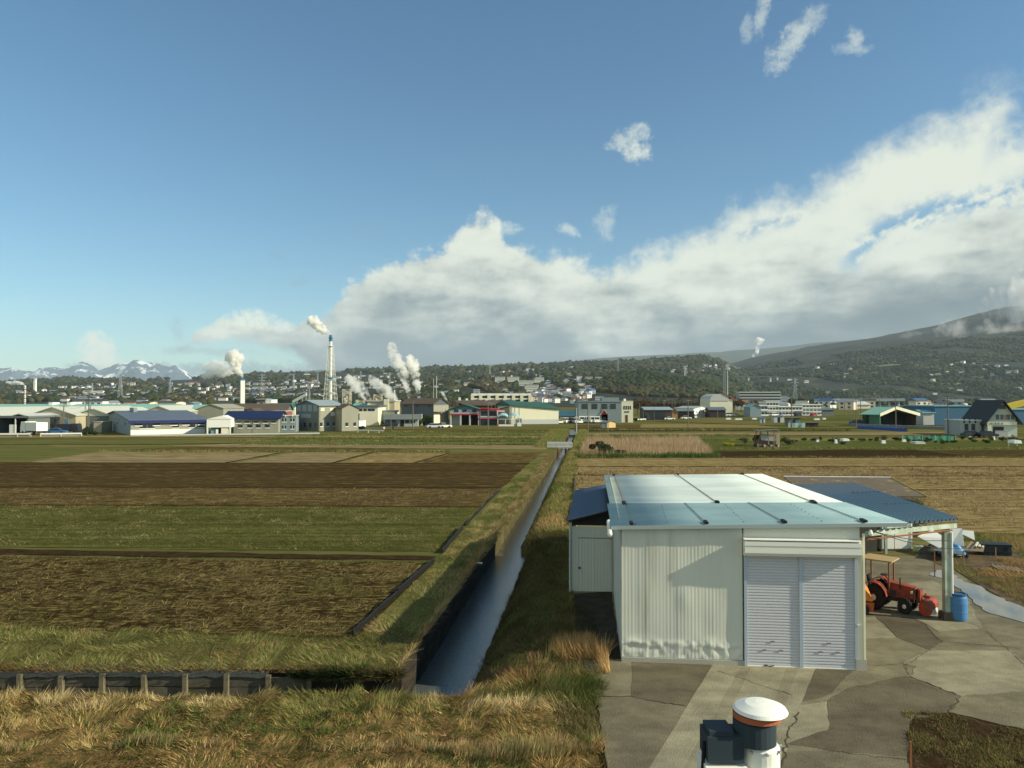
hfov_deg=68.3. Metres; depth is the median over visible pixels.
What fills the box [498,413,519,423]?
arched canopy
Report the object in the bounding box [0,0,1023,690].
sky
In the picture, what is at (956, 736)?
weeds
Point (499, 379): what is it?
hill school
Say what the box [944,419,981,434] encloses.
white annex
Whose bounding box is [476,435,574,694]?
bank
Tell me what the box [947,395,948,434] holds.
utility pole
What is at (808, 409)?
apartment block
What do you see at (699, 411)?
white barn
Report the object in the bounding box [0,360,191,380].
snowy mountains
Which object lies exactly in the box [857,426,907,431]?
tarpaulin strip
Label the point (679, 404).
tree
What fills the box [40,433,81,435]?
guard rail
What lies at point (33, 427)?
parked truck
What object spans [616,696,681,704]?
crack
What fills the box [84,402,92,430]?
utility pole
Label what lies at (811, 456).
ridge grass
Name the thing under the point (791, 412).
utility pole
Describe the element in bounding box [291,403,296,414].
teal hall
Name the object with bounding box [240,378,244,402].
square chimney
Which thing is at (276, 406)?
brown hall
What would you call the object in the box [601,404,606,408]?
window
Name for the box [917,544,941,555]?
tarpaulin
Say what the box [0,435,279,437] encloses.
field
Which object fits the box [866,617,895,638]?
yard slab
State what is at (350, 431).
field ridge
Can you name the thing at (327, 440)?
ridge grass
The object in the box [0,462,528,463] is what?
field ridge
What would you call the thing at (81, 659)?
verge grass
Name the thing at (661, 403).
tree
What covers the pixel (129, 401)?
house
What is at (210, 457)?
field
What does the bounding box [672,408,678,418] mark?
brown house
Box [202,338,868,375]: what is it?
volcano slope
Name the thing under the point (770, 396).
school block
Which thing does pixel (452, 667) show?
canal water
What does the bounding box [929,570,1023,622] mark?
puddle
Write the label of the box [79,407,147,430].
cream hall
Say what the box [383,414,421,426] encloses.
office
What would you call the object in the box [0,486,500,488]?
field ridge
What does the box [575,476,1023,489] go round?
field
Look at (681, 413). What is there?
open barn
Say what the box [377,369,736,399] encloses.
woods
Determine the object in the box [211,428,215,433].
crate stack
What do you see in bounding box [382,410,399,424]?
depot
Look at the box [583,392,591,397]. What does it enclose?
house
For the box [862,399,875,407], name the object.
house
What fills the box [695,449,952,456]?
field
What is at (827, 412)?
grey house
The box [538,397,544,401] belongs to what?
house
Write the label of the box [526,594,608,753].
shade grass
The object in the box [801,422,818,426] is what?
hut
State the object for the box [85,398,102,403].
house
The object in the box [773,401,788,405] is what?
house
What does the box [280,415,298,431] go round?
office block
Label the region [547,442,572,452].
bridge
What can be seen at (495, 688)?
weeds
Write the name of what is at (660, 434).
ridge grass
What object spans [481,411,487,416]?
window
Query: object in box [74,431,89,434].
bush
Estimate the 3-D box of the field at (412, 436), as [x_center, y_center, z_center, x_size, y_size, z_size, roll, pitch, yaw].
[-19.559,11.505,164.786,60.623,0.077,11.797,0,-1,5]
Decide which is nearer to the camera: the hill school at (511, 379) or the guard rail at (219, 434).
the guard rail at (219, 434)
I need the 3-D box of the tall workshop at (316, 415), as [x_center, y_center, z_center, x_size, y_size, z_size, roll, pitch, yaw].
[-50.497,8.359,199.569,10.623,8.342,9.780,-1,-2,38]
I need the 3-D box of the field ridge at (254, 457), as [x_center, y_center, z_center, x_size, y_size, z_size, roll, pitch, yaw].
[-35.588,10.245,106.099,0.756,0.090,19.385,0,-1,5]
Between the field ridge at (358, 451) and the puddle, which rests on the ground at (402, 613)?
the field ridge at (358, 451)
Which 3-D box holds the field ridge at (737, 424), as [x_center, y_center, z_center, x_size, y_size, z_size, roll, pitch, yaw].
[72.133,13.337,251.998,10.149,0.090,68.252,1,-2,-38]
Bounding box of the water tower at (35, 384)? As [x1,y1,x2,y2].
[33,378,37,390]
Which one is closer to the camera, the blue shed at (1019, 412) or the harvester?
the harvester
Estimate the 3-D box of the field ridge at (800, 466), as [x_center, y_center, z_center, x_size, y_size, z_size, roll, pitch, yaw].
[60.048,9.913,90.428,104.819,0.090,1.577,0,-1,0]
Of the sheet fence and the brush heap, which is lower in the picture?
the brush heap
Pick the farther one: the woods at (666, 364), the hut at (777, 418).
the woods at (666, 364)
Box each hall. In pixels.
[0,402,182,408]
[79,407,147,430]
[235,403,293,414]
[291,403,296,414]
[366,399,400,413]
[455,398,513,407]
[857,401,870,408]
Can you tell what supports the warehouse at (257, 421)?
on the ground at (402, 613)
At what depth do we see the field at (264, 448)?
124.38 m
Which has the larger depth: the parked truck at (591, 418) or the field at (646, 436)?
the parked truck at (591, 418)
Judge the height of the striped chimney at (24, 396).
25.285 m
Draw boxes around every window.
[480,419,488,424]
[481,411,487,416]
[489,411,496,416]
[489,419,497,424]
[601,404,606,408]
[610,404,615,408]
[649,412,656,418]
[658,412,664,418]
[996,415,1003,419]
[1007,415,1014,419]
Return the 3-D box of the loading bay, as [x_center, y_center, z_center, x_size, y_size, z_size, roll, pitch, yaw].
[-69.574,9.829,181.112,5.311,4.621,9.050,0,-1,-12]
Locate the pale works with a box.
[354,405,386,425]
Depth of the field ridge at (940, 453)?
112.22 m
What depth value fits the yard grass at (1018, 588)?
31.86 m
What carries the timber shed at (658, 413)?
on the ground at (402, 613)
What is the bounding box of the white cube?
[265,399,277,402]
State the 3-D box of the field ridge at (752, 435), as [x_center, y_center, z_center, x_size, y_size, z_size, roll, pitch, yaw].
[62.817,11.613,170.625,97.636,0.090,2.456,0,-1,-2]
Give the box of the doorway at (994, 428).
[993,427,1003,432]
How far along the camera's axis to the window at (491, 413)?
239.01 m
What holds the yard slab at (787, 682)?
on the yard at (888, 657)
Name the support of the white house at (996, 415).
on the ground at (402, 613)
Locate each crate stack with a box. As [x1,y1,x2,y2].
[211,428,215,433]
[221,428,228,433]
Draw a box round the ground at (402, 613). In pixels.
[0,407,1023,694]
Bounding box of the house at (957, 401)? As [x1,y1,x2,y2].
[949,399,964,404]
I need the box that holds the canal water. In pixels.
[411,435,573,698]
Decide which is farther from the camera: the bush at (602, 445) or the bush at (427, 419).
the bush at (427, 419)
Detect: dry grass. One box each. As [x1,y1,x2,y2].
[0,686,615,767]
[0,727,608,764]
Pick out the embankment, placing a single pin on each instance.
(474, 719)
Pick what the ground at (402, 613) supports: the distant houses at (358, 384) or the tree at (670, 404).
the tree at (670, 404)
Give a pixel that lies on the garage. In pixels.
(688, 549)
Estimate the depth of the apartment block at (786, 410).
377.25 m
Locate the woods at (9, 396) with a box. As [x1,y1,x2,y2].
[0,376,452,404]
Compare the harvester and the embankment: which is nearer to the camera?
the embankment
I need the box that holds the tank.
[975,541,1012,555]
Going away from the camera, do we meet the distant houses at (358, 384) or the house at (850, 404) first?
the house at (850, 404)
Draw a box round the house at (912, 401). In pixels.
[907,398,928,404]
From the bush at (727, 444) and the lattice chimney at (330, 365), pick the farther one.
the lattice chimney at (330, 365)
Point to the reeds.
(666, 444)
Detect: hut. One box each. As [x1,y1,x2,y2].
[598,420,616,427]
[758,417,764,422]
[770,415,783,422]
[785,418,801,424]
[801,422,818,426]
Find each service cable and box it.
[872,531,976,548]
[875,531,949,540]
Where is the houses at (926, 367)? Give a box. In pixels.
[834,345,1012,388]
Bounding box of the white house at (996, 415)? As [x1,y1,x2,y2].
[962,400,1022,435]
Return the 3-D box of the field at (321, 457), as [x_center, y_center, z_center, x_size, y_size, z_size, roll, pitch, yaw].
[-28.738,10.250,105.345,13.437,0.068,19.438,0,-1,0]
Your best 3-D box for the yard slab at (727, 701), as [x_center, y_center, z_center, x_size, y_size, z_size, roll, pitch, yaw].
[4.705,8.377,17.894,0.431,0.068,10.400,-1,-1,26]
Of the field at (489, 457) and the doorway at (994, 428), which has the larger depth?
the doorway at (994, 428)
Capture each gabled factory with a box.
[0,406,58,418]
[34,406,130,430]
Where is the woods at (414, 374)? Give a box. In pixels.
[0,359,652,388]
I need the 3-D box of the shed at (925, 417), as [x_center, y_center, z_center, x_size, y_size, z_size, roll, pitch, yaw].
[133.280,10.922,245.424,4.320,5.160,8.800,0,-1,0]
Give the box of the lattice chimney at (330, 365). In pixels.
[323,335,337,400]
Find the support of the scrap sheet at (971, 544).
on the tarpaulin at (957, 546)
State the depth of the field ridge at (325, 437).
160.10 m
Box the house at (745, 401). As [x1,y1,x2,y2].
[736,400,749,409]
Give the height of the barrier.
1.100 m
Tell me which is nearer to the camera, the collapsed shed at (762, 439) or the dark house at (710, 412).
the collapsed shed at (762, 439)
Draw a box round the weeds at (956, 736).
[902,709,1023,767]
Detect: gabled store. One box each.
[148,405,197,413]
[148,405,205,413]
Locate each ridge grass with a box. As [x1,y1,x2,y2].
[99,449,448,451]
[240,439,551,441]
[240,442,537,444]
[270,436,556,438]
[299,433,557,435]
[351,430,552,432]
[575,428,850,430]
[575,433,749,435]
[580,438,750,440]
[580,455,1022,457]
[710,446,1023,448]
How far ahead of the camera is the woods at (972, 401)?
1234.29 m
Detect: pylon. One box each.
[116,373,125,397]
[791,378,798,398]
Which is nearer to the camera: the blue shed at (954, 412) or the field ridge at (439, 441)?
the field ridge at (439, 441)
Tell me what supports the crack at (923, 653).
on the yard at (888, 657)
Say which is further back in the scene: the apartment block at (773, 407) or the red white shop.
the apartment block at (773, 407)
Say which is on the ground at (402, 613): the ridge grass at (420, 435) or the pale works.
the pale works
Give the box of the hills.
[18,306,1023,406]
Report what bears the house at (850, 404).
on the ground at (402, 613)
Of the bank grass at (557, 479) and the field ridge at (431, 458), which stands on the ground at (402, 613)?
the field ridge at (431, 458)
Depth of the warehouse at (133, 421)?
179.66 m
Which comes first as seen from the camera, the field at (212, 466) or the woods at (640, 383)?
the field at (212, 466)
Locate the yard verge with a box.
[921,546,1023,606]
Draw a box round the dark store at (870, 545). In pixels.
[860,527,876,551]
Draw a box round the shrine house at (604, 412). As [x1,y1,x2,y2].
[599,410,608,420]
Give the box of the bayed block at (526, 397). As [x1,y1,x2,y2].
[471,393,531,407]
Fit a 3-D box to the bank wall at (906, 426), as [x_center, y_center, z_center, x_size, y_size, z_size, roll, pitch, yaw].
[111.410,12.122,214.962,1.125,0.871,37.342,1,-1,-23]
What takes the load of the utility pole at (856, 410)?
on the ground at (402, 613)
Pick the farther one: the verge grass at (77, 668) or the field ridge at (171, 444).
the field ridge at (171, 444)
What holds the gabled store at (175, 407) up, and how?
on the ground at (402, 613)
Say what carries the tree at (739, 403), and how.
on the ground at (402, 613)
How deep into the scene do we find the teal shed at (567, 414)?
272.48 m
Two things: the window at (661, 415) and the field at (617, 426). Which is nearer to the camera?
the field at (617, 426)
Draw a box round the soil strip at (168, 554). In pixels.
[0,548,435,559]
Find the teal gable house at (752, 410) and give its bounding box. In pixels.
[743,403,760,416]
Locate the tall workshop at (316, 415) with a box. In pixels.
[293,400,340,430]
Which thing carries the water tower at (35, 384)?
on the hills
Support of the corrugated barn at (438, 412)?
on the ground at (402, 613)
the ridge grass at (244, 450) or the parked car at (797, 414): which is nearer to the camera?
the ridge grass at (244, 450)
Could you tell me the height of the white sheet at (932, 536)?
0.497 m
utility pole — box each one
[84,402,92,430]
[791,397,791,427]
[852,398,859,427]
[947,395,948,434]
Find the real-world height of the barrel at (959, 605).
0.965 m
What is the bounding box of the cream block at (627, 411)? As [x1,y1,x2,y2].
[622,399,632,422]
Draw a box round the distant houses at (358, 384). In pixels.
[49,358,1021,401]
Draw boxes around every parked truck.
[20,421,47,434]
[56,423,81,432]
[358,420,365,426]
[575,416,584,421]
[589,416,595,422]
[593,416,599,422]
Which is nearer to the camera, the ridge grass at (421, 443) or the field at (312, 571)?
the field at (312, 571)
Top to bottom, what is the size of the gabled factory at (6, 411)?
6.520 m
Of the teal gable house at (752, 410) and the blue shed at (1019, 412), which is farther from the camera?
the teal gable house at (752, 410)
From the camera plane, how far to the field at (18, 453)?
114.69 m
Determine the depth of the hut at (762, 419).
262.41 m
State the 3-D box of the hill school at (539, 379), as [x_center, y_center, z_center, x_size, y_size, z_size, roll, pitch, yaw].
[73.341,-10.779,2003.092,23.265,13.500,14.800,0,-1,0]
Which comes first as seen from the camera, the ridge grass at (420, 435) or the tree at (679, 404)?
the ridge grass at (420, 435)
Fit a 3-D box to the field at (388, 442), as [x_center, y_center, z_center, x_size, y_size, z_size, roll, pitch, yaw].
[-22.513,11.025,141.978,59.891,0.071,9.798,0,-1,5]
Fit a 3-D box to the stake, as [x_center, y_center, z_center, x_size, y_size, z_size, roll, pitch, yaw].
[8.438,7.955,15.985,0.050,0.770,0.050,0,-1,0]
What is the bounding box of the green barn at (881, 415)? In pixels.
[859,406,919,424]
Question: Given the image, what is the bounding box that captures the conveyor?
[292,393,306,402]
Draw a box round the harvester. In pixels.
[865,583,873,614]
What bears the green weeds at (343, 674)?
on the ground at (402, 613)
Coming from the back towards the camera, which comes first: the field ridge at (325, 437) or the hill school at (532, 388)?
the hill school at (532, 388)
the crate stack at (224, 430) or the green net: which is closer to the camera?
the green net
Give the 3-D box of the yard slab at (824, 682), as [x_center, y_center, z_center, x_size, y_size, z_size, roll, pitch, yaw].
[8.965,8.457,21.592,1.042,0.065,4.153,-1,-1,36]
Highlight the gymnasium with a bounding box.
[700,393,736,411]
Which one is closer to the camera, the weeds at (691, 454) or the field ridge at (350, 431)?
the weeds at (691, 454)
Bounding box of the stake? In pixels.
[909,741,911,767]
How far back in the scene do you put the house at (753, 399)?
645.29 m
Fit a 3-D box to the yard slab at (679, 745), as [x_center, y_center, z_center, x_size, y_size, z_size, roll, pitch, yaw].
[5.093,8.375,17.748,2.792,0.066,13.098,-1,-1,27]
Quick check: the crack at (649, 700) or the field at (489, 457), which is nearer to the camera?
the crack at (649, 700)
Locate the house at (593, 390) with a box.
[587,388,595,393]
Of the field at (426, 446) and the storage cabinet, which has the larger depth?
the field at (426, 446)
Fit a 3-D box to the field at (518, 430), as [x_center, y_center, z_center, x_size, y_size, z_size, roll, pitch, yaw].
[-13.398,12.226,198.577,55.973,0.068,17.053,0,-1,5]
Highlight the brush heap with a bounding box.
[784,439,795,444]
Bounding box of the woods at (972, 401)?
[693,376,1023,404]
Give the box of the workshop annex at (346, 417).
[334,404,359,430]
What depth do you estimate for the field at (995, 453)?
114.82 m
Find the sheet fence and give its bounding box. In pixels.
[788,423,804,427]
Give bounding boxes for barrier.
[497,423,520,425]
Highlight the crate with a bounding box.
[914,545,922,551]
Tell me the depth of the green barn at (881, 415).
238.09 m
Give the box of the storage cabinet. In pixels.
[877,523,913,551]
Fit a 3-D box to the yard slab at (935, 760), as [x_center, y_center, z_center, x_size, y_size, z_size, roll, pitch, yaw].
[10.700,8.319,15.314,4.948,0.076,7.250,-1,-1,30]
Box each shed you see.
[0,413,60,432]
[497,400,559,423]
[559,411,575,418]
[638,407,672,419]
[752,429,779,445]
[784,476,927,536]
[901,405,971,424]
[913,410,935,424]
[1012,408,1023,424]
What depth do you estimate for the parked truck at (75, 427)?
181.91 m
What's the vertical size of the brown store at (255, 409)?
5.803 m
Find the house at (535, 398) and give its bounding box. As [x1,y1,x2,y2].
[533,395,541,401]
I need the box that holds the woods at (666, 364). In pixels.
[453,353,752,391]
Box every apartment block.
[743,405,768,416]
[759,402,779,413]
[778,406,802,415]
[792,404,821,415]
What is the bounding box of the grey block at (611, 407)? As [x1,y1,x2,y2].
[575,397,621,422]
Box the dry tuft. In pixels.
[537,628,619,673]
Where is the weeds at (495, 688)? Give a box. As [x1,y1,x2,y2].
[428,658,610,708]
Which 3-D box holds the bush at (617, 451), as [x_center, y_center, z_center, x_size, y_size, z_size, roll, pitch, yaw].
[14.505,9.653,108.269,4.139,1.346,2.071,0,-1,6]
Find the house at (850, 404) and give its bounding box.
[838,399,857,409]
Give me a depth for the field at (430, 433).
180.00 m
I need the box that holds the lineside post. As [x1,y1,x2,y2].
[697,697,788,767]
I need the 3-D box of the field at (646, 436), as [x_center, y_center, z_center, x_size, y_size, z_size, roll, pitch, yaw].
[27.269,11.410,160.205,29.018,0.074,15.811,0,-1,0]
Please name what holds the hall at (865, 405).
on the ground at (402, 613)
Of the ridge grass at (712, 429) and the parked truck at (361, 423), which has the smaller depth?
the ridge grass at (712, 429)
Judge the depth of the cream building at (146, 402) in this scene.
346.37 m
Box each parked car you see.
[46,428,67,432]
[384,420,397,425]
[426,423,441,427]
[560,418,569,422]
[569,418,578,422]
[726,412,734,415]
[794,412,801,415]
[849,419,863,423]
[960,430,980,436]
[975,431,998,437]
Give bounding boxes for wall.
[0,663,401,697]
[400,542,494,694]
[494,431,569,556]
[849,423,944,429]
[995,431,1007,436]
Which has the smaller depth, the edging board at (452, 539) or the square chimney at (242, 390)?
the edging board at (452, 539)
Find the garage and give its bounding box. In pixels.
[604,472,907,670]
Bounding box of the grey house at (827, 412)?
[821,408,834,415]
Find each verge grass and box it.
[0,621,403,671]
[0,660,390,675]
[361,454,553,660]
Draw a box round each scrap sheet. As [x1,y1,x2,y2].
[933,548,964,555]
[964,541,983,551]
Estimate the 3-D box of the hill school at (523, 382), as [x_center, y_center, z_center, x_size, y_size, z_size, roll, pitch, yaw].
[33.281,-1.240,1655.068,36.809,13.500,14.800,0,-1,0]
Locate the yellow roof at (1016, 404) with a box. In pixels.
[1007,400,1023,408]
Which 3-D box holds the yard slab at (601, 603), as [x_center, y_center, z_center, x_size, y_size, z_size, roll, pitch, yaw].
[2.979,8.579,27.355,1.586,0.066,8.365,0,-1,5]
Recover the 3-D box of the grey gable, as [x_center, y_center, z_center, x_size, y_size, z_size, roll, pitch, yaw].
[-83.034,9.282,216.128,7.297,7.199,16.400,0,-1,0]
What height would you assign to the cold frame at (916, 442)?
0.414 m
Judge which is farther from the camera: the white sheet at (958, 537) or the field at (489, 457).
the field at (489, 457)
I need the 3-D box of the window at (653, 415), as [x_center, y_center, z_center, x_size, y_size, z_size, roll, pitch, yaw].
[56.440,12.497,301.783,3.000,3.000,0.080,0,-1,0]
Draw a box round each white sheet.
[918,530,941,548]
[950,528,963,546]
[962,530,974,539]
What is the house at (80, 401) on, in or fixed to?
on the ground at (402, 613)
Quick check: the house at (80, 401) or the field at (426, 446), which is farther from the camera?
the house at (80, 401)
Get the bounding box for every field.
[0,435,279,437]
[0,439,239,443]
[0,445,93,461]
[0,463,527,470]
[0,470,519,487]
[0,487,499,505]
[0,505,479,552]
[0,556,427,637]
[33,452,273,462]
[105,446,419,450]
[177,443,546,449]
[232,441,545,443]
[234,452,366,462]
[265,438,552,441]
[284,435,543,438]
[300,432,561,435]
[341,452,442,462]
[371,429,562,431]
[422,452,542,462]
[567,489,1023,533]
[573,436,701,438]
[574,432,949,434]
[575,424,640,427]
[575,429,849,431]
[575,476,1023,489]
[577,457,1023,465]
[578,467,1023,475]
[640,424,779,427]
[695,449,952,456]
[703,441,1023,449]
[711,450,1023,456]
[734,418,849,421]
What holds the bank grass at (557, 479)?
on the bank
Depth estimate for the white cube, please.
317.82 m
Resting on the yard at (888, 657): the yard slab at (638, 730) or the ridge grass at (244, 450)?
the yard slab at (638, 730)
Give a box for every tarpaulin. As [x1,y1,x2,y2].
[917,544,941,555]
[938,542,967,555]
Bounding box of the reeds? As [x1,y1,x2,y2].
[577,433,712,455]
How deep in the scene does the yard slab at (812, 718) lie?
18.70 m
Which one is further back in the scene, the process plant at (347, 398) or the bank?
the process plant at (347, 398)
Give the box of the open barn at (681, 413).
[677,410,693,418]
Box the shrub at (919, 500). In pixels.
[909,497,932,523]
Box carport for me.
[794,482,957,620]
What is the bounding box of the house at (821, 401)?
[818,398,836,407]
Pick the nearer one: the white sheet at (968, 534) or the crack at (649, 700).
the crack at (649, 700)
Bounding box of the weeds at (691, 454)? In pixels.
[574,451,721,456]
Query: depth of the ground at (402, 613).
38.85 m
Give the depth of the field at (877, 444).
132.33 m
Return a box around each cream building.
[140,401,156,403]
[157,401,185,404]
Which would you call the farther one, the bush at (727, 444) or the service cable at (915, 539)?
the bush at (727, 444)
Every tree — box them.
[633,398,641,415]
[641,399,650,406]
[657,397,665,406]
[661,401,674,407]
[675,398,687,406]
[734,397,743,410]
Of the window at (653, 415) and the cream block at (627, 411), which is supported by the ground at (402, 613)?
the cream block at (627, 411)
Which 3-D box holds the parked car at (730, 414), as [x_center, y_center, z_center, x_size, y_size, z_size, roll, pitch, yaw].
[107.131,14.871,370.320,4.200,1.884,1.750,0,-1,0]
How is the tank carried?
on the yard verge
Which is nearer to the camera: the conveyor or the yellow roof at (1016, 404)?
the yellow roof at (1016, 404)
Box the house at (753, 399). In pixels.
[745,398,762,403]
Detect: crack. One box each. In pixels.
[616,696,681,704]
[780,712,798,767]
[905,618,942,673]
[913,677,1022,730]
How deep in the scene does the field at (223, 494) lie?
62.42 m
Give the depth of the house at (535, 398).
1097.27 m
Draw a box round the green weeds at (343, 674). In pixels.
[283,655,410,682]
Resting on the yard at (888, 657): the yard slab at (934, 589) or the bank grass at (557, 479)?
the yard slab at (934, 589)
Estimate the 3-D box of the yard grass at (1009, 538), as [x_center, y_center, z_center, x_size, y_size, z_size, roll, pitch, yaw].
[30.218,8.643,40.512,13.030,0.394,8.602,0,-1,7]
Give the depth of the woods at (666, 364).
2919.97 m
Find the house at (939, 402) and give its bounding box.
[933,401,946,404]
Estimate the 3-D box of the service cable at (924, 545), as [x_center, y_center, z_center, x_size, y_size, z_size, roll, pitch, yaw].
[13.740,5.153,24.845,8.252,1.572,0.022,1,-2,-40]
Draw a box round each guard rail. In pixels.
[0,433,31,436]
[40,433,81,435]
[130,433,319,435]
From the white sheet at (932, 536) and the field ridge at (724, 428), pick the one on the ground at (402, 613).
the field ridge at (724, 428)
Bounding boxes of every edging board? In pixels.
[352,558,434,635]
[442,525,462,553]
[465,489,500,525]
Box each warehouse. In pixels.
[107,408,207,434]
[225,411,287,432]
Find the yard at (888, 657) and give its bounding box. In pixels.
[573,556,1023,767]
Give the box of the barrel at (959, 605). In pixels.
[950,591,967,621]
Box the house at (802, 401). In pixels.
[796,398,808,403]
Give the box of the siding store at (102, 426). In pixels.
[94,421,111,432]
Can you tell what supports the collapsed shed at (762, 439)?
on the field at (877, 444)
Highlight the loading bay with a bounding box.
[207,415,234,433]
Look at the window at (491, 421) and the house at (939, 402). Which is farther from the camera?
the house at (939, 402)
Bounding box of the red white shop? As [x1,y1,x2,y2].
[477,408,504,424]
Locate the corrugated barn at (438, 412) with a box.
[400,398,449,424]
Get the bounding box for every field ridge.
[0,443,513,444]
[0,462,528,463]
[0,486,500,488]
[11,504,480,507]
[54,470,520,471]
[168,437,518,438]
[225,452,283,462]
[232,451,449,451]
[239,440,525,441]
[319,431,544,432]
[332,452,373,462]
[351,561,435,638]
[414,453,449,462]
[569,428,915,428]
[574,475,1023,475]
[574,488,1023,490]
[576,457,1023,457]
[578,466,1023,466]
[593,435,814,435]
[654,421,831,426]
[914,450,967,456]
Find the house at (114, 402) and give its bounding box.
[109,401,119,403]
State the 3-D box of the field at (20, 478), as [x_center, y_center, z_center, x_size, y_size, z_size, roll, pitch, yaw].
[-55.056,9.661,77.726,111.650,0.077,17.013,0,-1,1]
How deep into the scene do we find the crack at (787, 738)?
17.67 m
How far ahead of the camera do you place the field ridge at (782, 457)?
104.41 m
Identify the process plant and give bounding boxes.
[342,389,351,403]
[373,394,382,399]
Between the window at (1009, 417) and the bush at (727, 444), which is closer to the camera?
the bush at (727, 444)
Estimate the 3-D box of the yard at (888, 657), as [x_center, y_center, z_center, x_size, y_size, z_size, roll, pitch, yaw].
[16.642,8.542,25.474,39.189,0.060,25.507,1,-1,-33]
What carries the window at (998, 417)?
in the white house at (996, 415)
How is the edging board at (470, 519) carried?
on the ground at (402, 613)
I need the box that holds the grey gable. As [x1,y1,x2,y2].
[197,404,243,428]
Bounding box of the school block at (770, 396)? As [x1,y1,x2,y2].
[736,392,787,401]
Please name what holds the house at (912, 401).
on the ground at (402, 613)
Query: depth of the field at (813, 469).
84.37 m
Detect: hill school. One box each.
[495,377,504,381]
[508,377,518,381]
[519,380,535,384]
[526,385,537,391]
[535,377,543,381]
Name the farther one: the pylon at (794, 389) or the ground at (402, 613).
the pylon at (794, 389)
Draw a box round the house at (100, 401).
[89,399,108,403]
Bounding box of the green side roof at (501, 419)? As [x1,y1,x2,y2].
[498,406,508,423]
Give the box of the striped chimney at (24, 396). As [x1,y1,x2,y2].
[23,385,26,403]
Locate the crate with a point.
(917, 548)
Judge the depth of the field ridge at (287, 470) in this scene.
85.16 m
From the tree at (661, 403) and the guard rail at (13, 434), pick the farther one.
the tree at (661, 403)
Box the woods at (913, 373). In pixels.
[689,332,1023,399]
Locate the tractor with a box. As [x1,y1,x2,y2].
[865,553,938,615]
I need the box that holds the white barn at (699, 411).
[675,406,705,416]
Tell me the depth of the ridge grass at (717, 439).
149.54 m
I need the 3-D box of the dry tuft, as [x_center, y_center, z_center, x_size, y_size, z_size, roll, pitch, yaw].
[2.073,8.089,23.352,2.630,0.916,2.919,0,-1,11]
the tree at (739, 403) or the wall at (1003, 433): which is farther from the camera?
the tree at (739, 403)
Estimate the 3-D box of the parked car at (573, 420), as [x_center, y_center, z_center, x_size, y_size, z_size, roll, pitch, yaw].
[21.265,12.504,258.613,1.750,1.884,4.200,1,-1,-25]
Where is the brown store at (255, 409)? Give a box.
[244,408,263,410]
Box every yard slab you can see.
[573,592,620,658]
[597,697,685,767]
[631,662,711,706]
[650,665,814,767]
[684,667,751,767]
[775,667,797,730]
[780,751,912,767]
[786,702,829,742]
[788,676,958,755]
[803,669,853,700]
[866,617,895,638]
[868,580,982,631]
[876,616,940,649]
[903,650,1023,695]
[906,712,1023,767]
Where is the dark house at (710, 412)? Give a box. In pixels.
[704,407,725,417]
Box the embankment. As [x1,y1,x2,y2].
[0,691,606,767]
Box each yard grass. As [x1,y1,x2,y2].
[926,530,1023,556]
[987,576,1023,603]
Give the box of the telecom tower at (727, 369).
[723,364,728,394]
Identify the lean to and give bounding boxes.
[568,484,612,591]
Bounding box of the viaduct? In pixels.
[834,398,904,406]
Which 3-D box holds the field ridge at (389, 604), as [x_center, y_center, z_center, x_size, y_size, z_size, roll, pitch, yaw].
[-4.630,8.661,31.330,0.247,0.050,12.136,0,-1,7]
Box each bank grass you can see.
[520,446,579,555]
[534,428,588,446]
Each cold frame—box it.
[910,441,925,443]
[1007,440,1021,442]
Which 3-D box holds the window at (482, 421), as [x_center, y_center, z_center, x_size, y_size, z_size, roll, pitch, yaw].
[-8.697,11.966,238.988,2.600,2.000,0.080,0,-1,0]
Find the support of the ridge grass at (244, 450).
on the ground at (402, 613)
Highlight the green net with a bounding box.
[902,435,955,440]
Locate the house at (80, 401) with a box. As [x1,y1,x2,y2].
[69,399,85,403]
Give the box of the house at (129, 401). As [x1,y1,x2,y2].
[123,400,136,403]
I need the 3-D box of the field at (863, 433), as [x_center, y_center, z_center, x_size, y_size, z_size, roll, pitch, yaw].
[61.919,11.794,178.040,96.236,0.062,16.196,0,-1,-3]
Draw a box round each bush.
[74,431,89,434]
[89,431,98,434]
[419,415,433,424]
[589,441,612,452]
[599,447,626,453]
[722,442,734,445]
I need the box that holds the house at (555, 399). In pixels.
[552,397,559,402]
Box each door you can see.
[434,413,439,422]
[578,538,610,591]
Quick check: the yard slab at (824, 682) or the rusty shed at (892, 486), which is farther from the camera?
the rusty shed at (892, 486)

